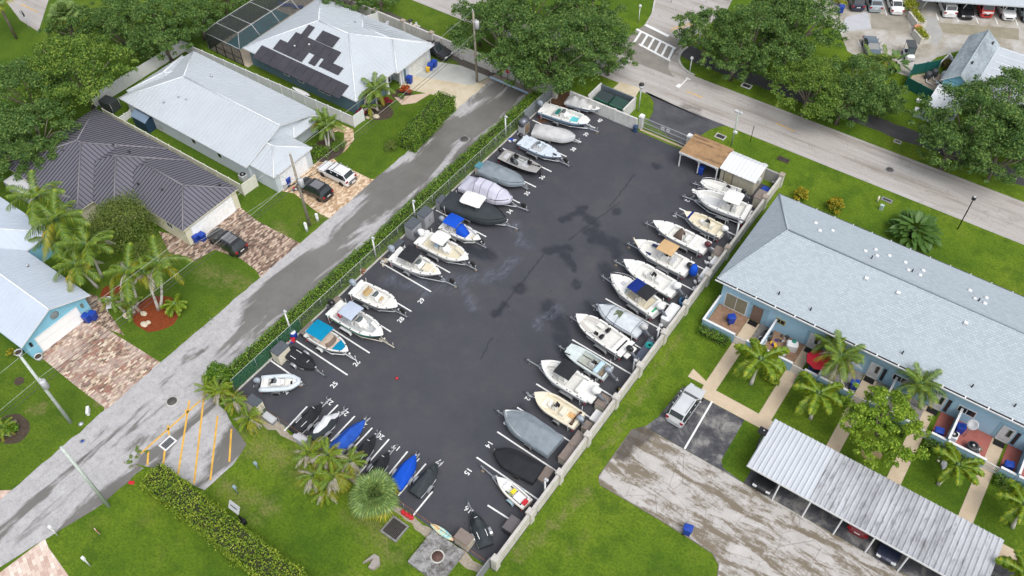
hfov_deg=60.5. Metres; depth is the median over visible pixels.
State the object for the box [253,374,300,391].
inflatable boat
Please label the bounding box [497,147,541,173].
bass boat
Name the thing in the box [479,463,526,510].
boat trailer
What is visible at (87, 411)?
hydrant
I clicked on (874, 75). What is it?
oak tree
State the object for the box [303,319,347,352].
runabout
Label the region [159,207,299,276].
brown paver drive
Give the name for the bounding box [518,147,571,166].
boat trailer
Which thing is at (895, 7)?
parked car
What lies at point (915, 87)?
vinyl fence
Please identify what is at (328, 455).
clump palm
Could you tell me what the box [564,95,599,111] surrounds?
skiff
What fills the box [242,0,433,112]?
house
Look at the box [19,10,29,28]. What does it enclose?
sign post
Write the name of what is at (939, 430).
wheelie bin
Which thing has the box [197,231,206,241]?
wheelie bin
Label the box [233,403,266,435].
clump palm
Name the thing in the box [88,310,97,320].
wheelie bin
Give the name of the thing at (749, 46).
oak tree
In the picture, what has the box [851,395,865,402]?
patio gate
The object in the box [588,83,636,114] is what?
dumpster enclosure
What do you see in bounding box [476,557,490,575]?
pedestrian gate
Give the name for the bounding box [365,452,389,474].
covered jet ski
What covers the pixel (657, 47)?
crosswalk line
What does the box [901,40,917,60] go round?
golf cart
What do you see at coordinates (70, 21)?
oak tree
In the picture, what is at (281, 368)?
parking line
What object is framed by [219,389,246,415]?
clump palm
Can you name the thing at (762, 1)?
oak tree
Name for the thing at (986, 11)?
parked car
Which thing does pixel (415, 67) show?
garage door
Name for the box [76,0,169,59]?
oak tree
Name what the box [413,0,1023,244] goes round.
road
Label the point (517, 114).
hedge
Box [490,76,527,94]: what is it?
guard rail
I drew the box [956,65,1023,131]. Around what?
oak tree
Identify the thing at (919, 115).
utility box
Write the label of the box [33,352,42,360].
planter
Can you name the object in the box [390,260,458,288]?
boat trailer
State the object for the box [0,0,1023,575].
ground
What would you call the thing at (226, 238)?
power line
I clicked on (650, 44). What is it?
crosswalk line
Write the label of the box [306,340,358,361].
trailer
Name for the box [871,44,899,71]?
palm tree
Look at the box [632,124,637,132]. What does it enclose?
gate motor
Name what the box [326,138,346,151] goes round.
shrub
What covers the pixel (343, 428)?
parking line
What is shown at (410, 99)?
entry walk
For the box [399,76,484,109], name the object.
concrete drive
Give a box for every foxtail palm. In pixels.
[732,337,789,385]
[792,371,843,419]
[932,441,984,485]
[994,548,1023,575]
[995,479,1023,528]
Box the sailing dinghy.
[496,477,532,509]
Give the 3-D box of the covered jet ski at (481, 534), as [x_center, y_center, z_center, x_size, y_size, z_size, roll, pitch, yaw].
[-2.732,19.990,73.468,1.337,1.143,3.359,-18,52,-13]
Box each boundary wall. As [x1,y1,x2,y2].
[490,172,785,571]
[570,91,637,128]
[763,163,779,182]
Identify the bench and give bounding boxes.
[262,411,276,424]
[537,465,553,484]
[589,409,602,423]
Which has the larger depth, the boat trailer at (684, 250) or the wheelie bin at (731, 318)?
the boat trailer at (684, 250)
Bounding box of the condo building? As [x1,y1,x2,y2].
[701,193,1023,486]
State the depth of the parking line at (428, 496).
75.98 m
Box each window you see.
[776,317,785,325]
[891,373,908,386]
[956,404,976,418]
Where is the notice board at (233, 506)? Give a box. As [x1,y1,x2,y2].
[228,500,246,524]
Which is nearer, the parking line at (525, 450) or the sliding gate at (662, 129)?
the parking line at (525, 450)
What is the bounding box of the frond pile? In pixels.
[124,445,148,467]
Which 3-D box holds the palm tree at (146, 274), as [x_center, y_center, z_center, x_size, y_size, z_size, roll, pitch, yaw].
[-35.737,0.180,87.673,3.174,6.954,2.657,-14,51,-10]
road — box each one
[8,0,47,30]
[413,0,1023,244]
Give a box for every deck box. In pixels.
[292,432,308,444]
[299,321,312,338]
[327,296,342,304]
[392,239,404,250]
[474,161,483,176]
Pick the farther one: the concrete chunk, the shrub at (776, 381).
the shrub at (776, 381)
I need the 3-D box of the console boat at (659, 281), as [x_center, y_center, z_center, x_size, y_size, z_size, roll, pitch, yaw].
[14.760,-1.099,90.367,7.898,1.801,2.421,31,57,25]
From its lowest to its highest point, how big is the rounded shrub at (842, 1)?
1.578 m
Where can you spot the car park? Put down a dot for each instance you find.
(948, 43)
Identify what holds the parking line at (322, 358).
on the lot asphalt at (454, 361)
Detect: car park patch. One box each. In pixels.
[840,11,870,30]
[870,13,909,32]
[924,16,942,45]
[938,22,1018,39]
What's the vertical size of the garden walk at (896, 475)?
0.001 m
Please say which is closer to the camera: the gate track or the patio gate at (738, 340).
the patio gate at (738, 340)
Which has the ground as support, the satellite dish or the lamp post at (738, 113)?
the lamp post at (738, 113)
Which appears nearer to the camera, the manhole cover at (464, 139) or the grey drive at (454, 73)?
the manhole cover at (464, 139)
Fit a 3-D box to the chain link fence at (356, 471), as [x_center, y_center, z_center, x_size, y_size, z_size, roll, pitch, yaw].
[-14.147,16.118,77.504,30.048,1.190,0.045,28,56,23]
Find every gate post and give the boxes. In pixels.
[638,113,644,128]
[686,133,692,142]
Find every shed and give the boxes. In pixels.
[130,109,156,133]
[719,151,768,195]
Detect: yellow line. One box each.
[141,400,200,453]
[177,400,189,473]
[193,398,204,483]
[209,416,217,479]
[228,429,231,461]
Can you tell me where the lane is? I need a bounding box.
[0,79,527,566]
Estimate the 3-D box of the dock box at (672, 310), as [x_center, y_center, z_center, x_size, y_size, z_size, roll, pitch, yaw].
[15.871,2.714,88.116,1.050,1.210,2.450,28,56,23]
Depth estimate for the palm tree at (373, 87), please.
108.02 m
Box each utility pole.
[18,355,71,423]
[59,446,110,507]
[289,152,310,225]
[472,9,478,82]
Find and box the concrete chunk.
[363,554,379,570]
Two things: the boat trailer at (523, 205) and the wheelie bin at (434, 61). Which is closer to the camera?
the boat trailer at (523, 205)
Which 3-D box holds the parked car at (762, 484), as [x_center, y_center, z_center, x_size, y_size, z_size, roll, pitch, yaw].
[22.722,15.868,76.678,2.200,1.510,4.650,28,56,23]
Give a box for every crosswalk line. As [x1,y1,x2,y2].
[636,29,675,48]
[638,44,670,60]
[647,38,654,49]
[653,41,660,52]
[660,45,667,56]
[667,48,674,59]
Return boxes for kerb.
[598,430,718,575]
[645,0,655,23]
[678,46,694,75]
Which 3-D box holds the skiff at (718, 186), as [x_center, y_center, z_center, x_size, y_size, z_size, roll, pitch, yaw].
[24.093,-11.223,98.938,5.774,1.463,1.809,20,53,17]
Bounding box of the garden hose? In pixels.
[645,342,653,348]
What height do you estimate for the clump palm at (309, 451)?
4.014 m
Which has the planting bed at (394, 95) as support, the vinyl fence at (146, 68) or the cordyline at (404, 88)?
the cordyline at (404, 88)
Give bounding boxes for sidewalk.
[688,369,1016,559]
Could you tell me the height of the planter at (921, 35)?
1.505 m
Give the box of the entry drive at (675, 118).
[646,92,725,146]
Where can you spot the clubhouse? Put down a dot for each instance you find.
(983, 54)
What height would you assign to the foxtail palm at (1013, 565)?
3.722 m
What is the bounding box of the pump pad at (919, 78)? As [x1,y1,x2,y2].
[911,73,941,90]
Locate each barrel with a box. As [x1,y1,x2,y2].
[290,330,296,338]
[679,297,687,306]
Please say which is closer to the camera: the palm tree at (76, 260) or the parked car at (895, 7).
the palm tree at (76, 260)
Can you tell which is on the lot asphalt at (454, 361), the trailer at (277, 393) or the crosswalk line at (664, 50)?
the trailer at (277, 393)
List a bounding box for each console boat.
[325,299,382,337]
[348,279,397,309]
[387,245,440,275]
[414,229,468,261]
[438,213,480,241]
[534,391,585,429]
[536,100,589,125]
[541,358,608,404]
[623,259,687,298]
[633,237,698,277]
[684,211,731,239]
[692,188,753,223]
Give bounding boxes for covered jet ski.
[285,346,315,369]
[289,404,322,433]
[307,413,339,440]
[354,435,375,471]
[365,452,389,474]
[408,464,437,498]
[471,512,493,549]
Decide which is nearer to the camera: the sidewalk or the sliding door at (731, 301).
the sidewalk
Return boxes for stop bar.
[645,24,669,36]
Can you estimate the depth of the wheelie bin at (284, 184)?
101.26 m
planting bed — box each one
[0,414,29,443]
[14,377,23,384]
[310,138,344,161]
[364,102,392,119]
[391,89,410,100]
[861,448,881,459]
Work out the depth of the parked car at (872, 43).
115.89 m
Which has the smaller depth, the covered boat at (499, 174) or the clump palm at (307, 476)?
the clump palm at (307, 476)
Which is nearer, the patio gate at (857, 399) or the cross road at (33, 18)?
the patio gate at (857, 399)
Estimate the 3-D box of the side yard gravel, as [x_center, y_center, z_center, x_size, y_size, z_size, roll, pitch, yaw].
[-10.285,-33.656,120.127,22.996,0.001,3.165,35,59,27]
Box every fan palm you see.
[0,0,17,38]
[47,0,80,32]
[346,467,400,521]
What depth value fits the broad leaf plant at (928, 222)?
93.65 m
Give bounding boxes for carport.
[747,419,1003,575]
[920,0,1023,14]
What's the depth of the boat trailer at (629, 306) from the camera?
88.94 m
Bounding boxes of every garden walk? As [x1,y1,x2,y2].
[704,319,759,390]
[759,346,806,419]
[826,375,876,451]
[887,405,932,484]
[958,438,1004,522]
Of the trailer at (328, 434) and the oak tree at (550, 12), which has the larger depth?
the oak tree at (550, 12)
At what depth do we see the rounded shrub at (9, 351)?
86.45 m
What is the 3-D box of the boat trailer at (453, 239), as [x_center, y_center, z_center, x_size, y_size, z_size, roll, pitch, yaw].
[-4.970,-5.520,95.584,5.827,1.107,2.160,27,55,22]
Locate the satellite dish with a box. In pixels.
[964,419,978,436]
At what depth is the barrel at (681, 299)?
89.50 m
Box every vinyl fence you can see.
[91,40,191,106]
[101,108,258,195]
[119,109,131,120]
[191,46,364,127]
[367,12,378,20]
[904,59,941,99]
[939,52,953,66]
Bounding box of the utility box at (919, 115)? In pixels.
[912,107,923,118]
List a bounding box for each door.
[34,307,82,351]
[190,196,235,234]
[279,155,308,189]
[408,51,428,76]
[722,171,733,184]
[723,292,748,315]
[750,305,763,322]
[806,333,819,348]
[865,362,882,379]
[928,393,947,410]
[994,425,1016,443]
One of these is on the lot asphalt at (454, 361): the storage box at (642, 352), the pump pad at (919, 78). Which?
the storage box at (642, 352)
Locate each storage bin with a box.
[454,528,473,551]
[502,514,520,536]
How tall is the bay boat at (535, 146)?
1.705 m
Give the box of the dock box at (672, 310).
[660,303,679,327]
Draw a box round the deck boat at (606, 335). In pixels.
[576,314,639,360]
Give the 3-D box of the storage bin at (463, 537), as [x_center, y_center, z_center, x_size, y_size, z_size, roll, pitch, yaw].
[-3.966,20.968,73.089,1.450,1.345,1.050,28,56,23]
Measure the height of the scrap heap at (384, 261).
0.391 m
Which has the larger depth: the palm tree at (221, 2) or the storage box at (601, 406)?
the palm tree at (221, 2)
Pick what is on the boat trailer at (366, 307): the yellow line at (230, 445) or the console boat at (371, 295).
the console boat at (371, 295)
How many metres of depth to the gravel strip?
74.94 m
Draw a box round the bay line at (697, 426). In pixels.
[684,401,712,448]
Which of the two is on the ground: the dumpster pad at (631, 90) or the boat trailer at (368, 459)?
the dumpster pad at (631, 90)
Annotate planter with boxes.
[13,348,22,356]
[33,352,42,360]
[907,8,926,27]
[911,26,930,44]
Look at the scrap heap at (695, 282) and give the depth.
91.25 m
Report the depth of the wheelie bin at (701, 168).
101.53 m
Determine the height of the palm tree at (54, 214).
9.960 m
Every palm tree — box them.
[5,169,67,247]
[24,188,90,253]
[28,221,75,261]
[51,237,102,292]
[55,214,114,277]
[97,285,125,312]
[102,242,158,306]
[115,288,142,321]
[132,235,192,309]
[133,258,161,310]
[198,0,218,19]
[209,0,232,11]
[309,109,336,147]
[311,107,345,149]
[358,71,395,110]
[359,95,381,117]
[811,333,845,358]
[812,329,865,387]
[858,44,883,69]
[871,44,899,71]
[894,362,946,410]
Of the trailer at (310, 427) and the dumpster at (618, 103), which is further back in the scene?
the dumpster at (618, 103)
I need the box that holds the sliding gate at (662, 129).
[643,118,686,144]
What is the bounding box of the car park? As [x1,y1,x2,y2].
[813,0,1023,75]
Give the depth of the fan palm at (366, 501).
73.08 m
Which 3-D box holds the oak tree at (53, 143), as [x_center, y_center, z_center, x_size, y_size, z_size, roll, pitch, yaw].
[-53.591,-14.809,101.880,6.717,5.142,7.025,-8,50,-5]
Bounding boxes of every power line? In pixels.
[0,36,475,414]
[0,41,473,419]
[3,12,470,370]
[3,38,469,407]
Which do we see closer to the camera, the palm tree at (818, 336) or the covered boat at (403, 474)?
the covered boat at (403, 474)
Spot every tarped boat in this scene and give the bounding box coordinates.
[329,420,364,452]
[597,303,653,338]
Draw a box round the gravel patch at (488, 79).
[478,74,540,93]
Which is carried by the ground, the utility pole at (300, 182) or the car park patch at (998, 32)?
the utility pole at (300, 182)
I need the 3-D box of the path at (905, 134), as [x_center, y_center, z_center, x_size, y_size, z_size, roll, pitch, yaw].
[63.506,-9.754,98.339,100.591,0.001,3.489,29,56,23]
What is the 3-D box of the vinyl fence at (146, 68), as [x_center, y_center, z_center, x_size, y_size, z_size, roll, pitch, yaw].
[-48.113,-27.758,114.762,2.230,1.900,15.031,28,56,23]
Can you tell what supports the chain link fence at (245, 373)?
on the ground
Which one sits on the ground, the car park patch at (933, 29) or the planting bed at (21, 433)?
the planting bed at (21, 433)
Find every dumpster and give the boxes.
[594,90,613,105]
[609,96,628,111]
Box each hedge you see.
[139,460,307,575]
[224,89,541,383]
[396,90,456,153]
[697,324,730,348]
[794,371,848,408]
[860,406,906,438]
[922,435,976,466]
[992,472,1023,487]
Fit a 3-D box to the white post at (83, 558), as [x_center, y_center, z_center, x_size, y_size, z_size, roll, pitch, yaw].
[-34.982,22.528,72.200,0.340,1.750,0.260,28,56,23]
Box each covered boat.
[391,455,416,491]
[440,191,506,224]
[458,175,512,204]
[477,160,524,186]
[494,448,544,484]
[504,409,563,458]
[531,123,574,142]
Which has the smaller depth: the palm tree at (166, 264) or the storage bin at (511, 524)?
the storage bin at (511, 524)
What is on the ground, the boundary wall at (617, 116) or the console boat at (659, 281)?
the boundary wall at (617, 116)
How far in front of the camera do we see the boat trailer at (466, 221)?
96.85 m
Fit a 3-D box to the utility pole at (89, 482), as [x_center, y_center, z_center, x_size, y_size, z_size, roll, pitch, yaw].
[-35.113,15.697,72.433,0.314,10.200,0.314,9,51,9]
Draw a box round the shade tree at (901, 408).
[838,381,933,471]
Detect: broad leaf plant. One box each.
[882,49,909,74]
[884,208,942,253]
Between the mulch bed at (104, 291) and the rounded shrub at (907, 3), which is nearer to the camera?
the mulch bed at (104, 291)
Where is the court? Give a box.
[599,426,905,575]
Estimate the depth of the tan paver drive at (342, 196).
101.34 m
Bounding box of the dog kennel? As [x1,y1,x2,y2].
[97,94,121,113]
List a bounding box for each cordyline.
[380,96,392,104]
[399,85,411,93]
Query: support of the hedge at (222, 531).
on the ground
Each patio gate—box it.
[733,336,745,344]
[790,364,803,373]
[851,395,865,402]
[982,461,999,473]
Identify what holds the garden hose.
on the storage box at (642, 352)
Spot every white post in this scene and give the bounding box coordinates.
[47,525,58,535]
[80,556,90,566]
[303,222,308,231]
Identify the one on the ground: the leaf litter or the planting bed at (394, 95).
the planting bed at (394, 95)
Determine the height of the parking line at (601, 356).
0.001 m
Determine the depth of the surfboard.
73.43 m
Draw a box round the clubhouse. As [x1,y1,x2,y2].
[921,29,1023,121]
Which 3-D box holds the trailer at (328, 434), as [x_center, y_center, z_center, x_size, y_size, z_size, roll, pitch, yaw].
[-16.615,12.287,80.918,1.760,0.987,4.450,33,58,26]
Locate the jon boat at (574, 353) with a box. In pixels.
[563,343,618,381]
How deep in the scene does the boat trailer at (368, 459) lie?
78.67 m
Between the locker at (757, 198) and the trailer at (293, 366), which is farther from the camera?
the locker at (757, 198)
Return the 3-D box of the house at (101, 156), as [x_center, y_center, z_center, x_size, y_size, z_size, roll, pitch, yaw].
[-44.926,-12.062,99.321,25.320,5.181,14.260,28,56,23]
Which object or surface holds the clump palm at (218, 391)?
on the ground
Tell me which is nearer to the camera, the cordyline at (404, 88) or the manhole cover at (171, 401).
the manhole cover at (171, 401)
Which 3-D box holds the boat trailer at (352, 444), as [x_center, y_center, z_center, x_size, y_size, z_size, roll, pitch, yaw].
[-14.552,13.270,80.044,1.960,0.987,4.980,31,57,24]
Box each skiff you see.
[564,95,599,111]
[701,178,749,199]
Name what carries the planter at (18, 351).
on the ground
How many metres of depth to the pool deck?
119.13 m
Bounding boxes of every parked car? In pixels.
[206,227,247,257]
[295,176,333,202]
[317,161,356,186]
[426,40,452,60]
[665,383,705,427]
[752,473,776,495]
[847,523,869,538]
[849,0,865,10]
[861,36,881,57]
[866,0,882,11]
[875,541,901,566]
[885,0,904,14]
[936,2,957,17]
[957,3,974,19]
[973,4,994,17]
[995,6,1016,19]
[1015,7,1023,21]
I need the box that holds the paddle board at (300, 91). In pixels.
[292,87,309,95]
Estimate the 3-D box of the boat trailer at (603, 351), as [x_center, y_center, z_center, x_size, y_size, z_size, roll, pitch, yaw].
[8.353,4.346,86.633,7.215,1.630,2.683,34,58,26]
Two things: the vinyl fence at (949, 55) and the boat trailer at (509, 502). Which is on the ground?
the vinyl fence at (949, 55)
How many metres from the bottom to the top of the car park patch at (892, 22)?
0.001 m
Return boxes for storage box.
[558,444,575,464]
[568,430,583,447]
[581,420,593,432]
[594,393,611,411]
[633,338,655,364]
[711,245,723,257]
[761,186,770,191]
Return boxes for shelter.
[678,133,733,179]
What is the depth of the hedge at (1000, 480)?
75.73 m
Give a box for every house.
[0,197,91,357]
[3,107,240,245]
[118,50,317,191]
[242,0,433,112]
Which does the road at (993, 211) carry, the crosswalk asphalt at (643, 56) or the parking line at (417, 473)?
the crosswalk asphalt at (643, 56)
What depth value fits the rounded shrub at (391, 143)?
105.31 m
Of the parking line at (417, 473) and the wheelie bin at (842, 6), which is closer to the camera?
the parking line at (417, 473)
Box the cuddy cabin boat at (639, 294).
[610,272,668,318]
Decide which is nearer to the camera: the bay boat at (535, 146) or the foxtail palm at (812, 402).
the foxtail palm at (812, 402)
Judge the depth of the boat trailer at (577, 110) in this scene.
109.32 m
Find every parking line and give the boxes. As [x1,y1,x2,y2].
[271,360,301,382]
[284,406,306,430]
[296,340,347,374]
[330,416,354,440]
[333,329,369,352]
[346,428,372,454]
[359,439,389,472]
[380,262,430,291]
[388,451,407,473]
[398,463,425,495]
[413,491,432,515]
[476,457,537,499]
[487,505,508,518]
[497,432,555,470]
[572,339,630,373]
[606,298,661,329]
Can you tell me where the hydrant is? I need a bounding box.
[85,406,89,415]
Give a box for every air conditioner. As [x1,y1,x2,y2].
[238,172,247,181]
[757,336,766,344]
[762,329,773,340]
[946,429,959,441]
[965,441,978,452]
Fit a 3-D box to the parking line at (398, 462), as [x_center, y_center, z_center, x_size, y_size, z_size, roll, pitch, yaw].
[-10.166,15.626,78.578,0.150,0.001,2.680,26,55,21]
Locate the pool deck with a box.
[219,0,313,66]
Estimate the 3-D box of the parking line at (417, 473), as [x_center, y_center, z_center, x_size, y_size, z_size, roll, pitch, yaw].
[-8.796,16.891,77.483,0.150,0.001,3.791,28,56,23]
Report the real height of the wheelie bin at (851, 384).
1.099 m
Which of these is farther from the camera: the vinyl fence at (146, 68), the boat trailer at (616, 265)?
the vinyl fence at (146, 68)
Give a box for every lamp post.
[638,82,643,111]
[730,109,742,145]
[753,426,768,453]
[957,196,976,229]
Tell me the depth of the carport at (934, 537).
72.41 m
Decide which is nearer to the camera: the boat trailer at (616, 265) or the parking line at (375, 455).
the parking line at (375, 455)
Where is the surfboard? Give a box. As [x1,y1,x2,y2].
[431,524,453,540]
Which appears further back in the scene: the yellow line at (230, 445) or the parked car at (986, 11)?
the parked car at (986, 11)
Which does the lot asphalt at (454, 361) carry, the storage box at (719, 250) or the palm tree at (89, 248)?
the storage box at (719, 250)
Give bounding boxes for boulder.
[140,321,147,326]
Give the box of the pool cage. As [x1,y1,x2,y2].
[204,0,312,65]
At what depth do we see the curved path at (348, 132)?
107.88 m
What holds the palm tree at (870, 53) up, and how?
on the ground
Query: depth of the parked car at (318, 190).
99.83 m
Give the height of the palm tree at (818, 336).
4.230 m
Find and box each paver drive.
[0,490,10,499]
[0,540,67,575]
[42,320,159,409]
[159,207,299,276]
[282,159,373,217]
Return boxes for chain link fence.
[231,86,551,390]
[232,386,486,561]
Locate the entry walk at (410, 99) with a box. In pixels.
[395,92,431,104]
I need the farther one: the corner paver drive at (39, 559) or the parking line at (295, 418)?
the parking line at (295, 418)
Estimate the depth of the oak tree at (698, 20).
112.12 m
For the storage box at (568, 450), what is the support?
on the lot asphalt at (454, 361)
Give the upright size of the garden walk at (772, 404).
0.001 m
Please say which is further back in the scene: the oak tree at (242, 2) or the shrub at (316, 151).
the oak tree at (242, 2)
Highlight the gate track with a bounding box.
[640,129,682,147]
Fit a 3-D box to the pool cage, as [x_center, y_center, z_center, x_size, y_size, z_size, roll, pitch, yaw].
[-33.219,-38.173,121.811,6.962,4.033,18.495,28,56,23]
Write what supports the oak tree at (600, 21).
on the ground
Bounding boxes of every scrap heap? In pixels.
[286,337,294,343]
[380,258,388,266]
[508,138,516,141]
[692,276,701,290]
[704,256,711,264]
[770,338,779,347]
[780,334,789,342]
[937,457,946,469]
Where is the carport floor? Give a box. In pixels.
[744,470,1014,575]
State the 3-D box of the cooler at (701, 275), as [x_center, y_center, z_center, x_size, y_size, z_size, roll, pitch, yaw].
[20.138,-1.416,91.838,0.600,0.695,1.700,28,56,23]
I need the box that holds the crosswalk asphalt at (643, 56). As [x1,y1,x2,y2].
[621,25,682,77]
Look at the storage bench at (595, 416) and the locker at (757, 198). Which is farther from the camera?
the locker at (757, 198)
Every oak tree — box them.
[0,48,79,125]
[0,97,81,167]
[0,126,46,181]
[16,135,61,174]
[18,32,138,112]
[36,1,109,48]
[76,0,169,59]
[111,0,205,52]
[124,12,201,62]
[168,0,224,40]
[189,0,249,17]
[321,0,363,10]
[361,0,399,13]
[446,0,554,67]
[448,0,509,46]
[488,32,562,88]
[491,0,577,32]
[493,9,614,93]
[526,47,584,93]
[542,7,637,72]
[553,0,627,31]
[581,33,638,75]
[671,5,732,59]
[697,30,771,81]
[698,0,807,71]
[736,0,812,43]
[747,31,827,86]
[759,0,848,54]
[765,55,853,119]
[805,54,909,119]
[808,74,877,127]
[862,83,909,118]
[906,82,1023,175]
[915,117,993,172]
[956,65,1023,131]
[961,122,1023,185]
[980,104,1023,165]
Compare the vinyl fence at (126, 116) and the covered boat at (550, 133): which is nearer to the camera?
the covered boat at (550, 133)
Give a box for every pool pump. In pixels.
[924,71,932,84]
[931,68,938,81]
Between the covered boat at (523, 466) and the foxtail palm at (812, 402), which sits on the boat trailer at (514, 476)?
the covered boat at (523, 466)
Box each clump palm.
[0,416,15,441]
[159,293,187,317]
[193,375,219,400]
[203,377,233,405]
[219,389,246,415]
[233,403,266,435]
[293,435,322,467]
[294,461,327,492]
[308,436,348,472]
[309,480,338,506]
[315,461,352,494]
[334,447,367,480]
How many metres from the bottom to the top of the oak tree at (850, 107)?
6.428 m
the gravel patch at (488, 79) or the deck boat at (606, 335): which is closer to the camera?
the deck boat at (606, 335)
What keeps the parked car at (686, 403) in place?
on the parking bays
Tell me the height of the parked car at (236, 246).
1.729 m
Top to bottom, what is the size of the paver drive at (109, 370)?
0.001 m
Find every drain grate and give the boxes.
[158,435,176,450]
[380,515,408,542]
[714,132,726,140]
[741,82,752,89]
[777,155,789,163]
[881,196,892,203]
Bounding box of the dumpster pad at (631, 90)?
[613,82,639,96]
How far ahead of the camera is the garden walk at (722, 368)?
85.12 m
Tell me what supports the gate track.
on the ground
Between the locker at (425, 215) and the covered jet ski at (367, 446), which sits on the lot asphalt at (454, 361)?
the locker at (425, 215)
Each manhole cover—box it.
[166,396,177,406]
[459,136,468,141]
[885,167,893,172]
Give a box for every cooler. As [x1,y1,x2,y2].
[699,266,710,279]
[709,256,717,267]
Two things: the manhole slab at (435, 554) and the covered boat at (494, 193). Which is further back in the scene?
the covered boat at (494, 193)
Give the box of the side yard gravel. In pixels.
[383,11,495,76]
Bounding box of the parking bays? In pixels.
[645,387,743,481]
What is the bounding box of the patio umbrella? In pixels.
[806,350,831,371]
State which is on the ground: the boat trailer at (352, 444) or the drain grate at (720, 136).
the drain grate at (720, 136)
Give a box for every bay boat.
[516,133,561,157]
[653,220,715,254]
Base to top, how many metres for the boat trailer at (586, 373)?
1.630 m
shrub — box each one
[0,417,18,438]
[5,348,15,355]
[84,187,163,260]
[120,239,147,259]
[201,360,232,383]
[310,144,331,161]
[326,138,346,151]
[384,139,396,151]
[763,371,780,385]
[792,186,808,200]
[826,196,845,214]
[834,0,847,4]
[903,0,919,10]
[942,58,952,68]
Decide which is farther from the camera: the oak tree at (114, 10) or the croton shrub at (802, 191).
the oak tree at (114, 10)
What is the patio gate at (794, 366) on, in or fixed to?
attached to the condo building
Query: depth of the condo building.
82.67 m
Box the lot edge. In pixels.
[238,97,552,390]
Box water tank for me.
[785,339,798,352]
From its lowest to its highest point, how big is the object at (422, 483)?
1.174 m
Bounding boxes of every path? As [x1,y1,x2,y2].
[85,293,123,334]
[333,125,353,151]
[681,45,1023,185]
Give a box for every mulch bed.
[100,286,120,296]
[132,296,177,331]
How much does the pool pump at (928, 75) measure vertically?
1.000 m
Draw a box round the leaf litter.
[538,91,569,122]
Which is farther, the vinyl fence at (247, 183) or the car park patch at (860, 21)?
the car park patch at (860, 21)
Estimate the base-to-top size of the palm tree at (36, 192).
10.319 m
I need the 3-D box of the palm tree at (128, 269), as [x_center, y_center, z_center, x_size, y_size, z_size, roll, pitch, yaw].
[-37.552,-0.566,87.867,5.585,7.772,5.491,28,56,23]
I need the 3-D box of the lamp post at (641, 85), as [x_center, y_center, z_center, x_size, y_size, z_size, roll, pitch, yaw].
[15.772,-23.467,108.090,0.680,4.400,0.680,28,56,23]
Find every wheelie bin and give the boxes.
[80,312,91,323]
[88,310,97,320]
[191,233,199,243]
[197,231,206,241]
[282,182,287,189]
[286,176,290,185]
[406,74,412,83]
[427,62,432,70]
[430,59,437,67]
[682,523,693,535]
[696,165,705,174]
[726,313,736,324]
[839,4,844,12]
[848,378,859,390]
[933,426,944,435]
[955,422,966,434]
[1001,460,1014,470]
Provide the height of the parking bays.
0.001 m
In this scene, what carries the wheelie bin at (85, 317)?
on the paver drive at (109, 370)
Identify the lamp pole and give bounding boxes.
[283,310,290,328]
[371,236,376,258]
[544,478,548,490]
[632,359,637,372]
[656,323,662,340]
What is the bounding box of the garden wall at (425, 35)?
[333,0,557,98]
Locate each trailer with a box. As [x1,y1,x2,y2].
[261,383,305,395]
[286,350,326,376]
[295,396,332,433]
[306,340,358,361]
[313,406,349,441]
[327,299,396,348]
[334,415,371,454]
[350,278,409,317]
[352,428,382,471]
[366,445,396,472]
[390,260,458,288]
[391,451,421,490]
[413,460,443,497]
[416,228,478,271]
[443,192,519,230]
[450,236,487,248]
[467,499,492,548]
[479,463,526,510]
[489,448,519,479]
[495,408,531,449]
[498,157,543,175]
[504,200,530,211]
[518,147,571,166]
[524,390,582,431]
[525,357,595,404]
[539,100,600,133]
[557,344,610,381]
[565,106,600,112]
[568,315,631,360]
[600,274,663,319]
[612,259,669,299]
[625,242,691,279]
[643,221,708,256]
[672,212,725,240]
[680,194,748,225]
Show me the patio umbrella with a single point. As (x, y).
(814, 365)
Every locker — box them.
[245,394,264,415]
[270,340,289,364]
[404,217,421,240]
[416,205,433,229]
[435,194,445,211]
[518,115,529,135]
[752,189,767,207]
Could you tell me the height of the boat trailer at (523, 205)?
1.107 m
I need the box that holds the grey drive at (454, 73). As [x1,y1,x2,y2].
[415,62,487,84]
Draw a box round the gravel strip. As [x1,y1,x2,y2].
[240,400,482,572]
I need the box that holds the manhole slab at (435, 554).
[408,530,464,575]
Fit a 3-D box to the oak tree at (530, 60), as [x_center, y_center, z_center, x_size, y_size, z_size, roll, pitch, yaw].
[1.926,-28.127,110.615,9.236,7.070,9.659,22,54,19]
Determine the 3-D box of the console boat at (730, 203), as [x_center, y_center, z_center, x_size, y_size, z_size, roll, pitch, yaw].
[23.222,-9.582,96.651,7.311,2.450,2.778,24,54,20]
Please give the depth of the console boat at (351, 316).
87.09 m
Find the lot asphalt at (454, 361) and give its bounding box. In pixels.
[236,101,775,570]
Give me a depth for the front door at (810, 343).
85.18 m

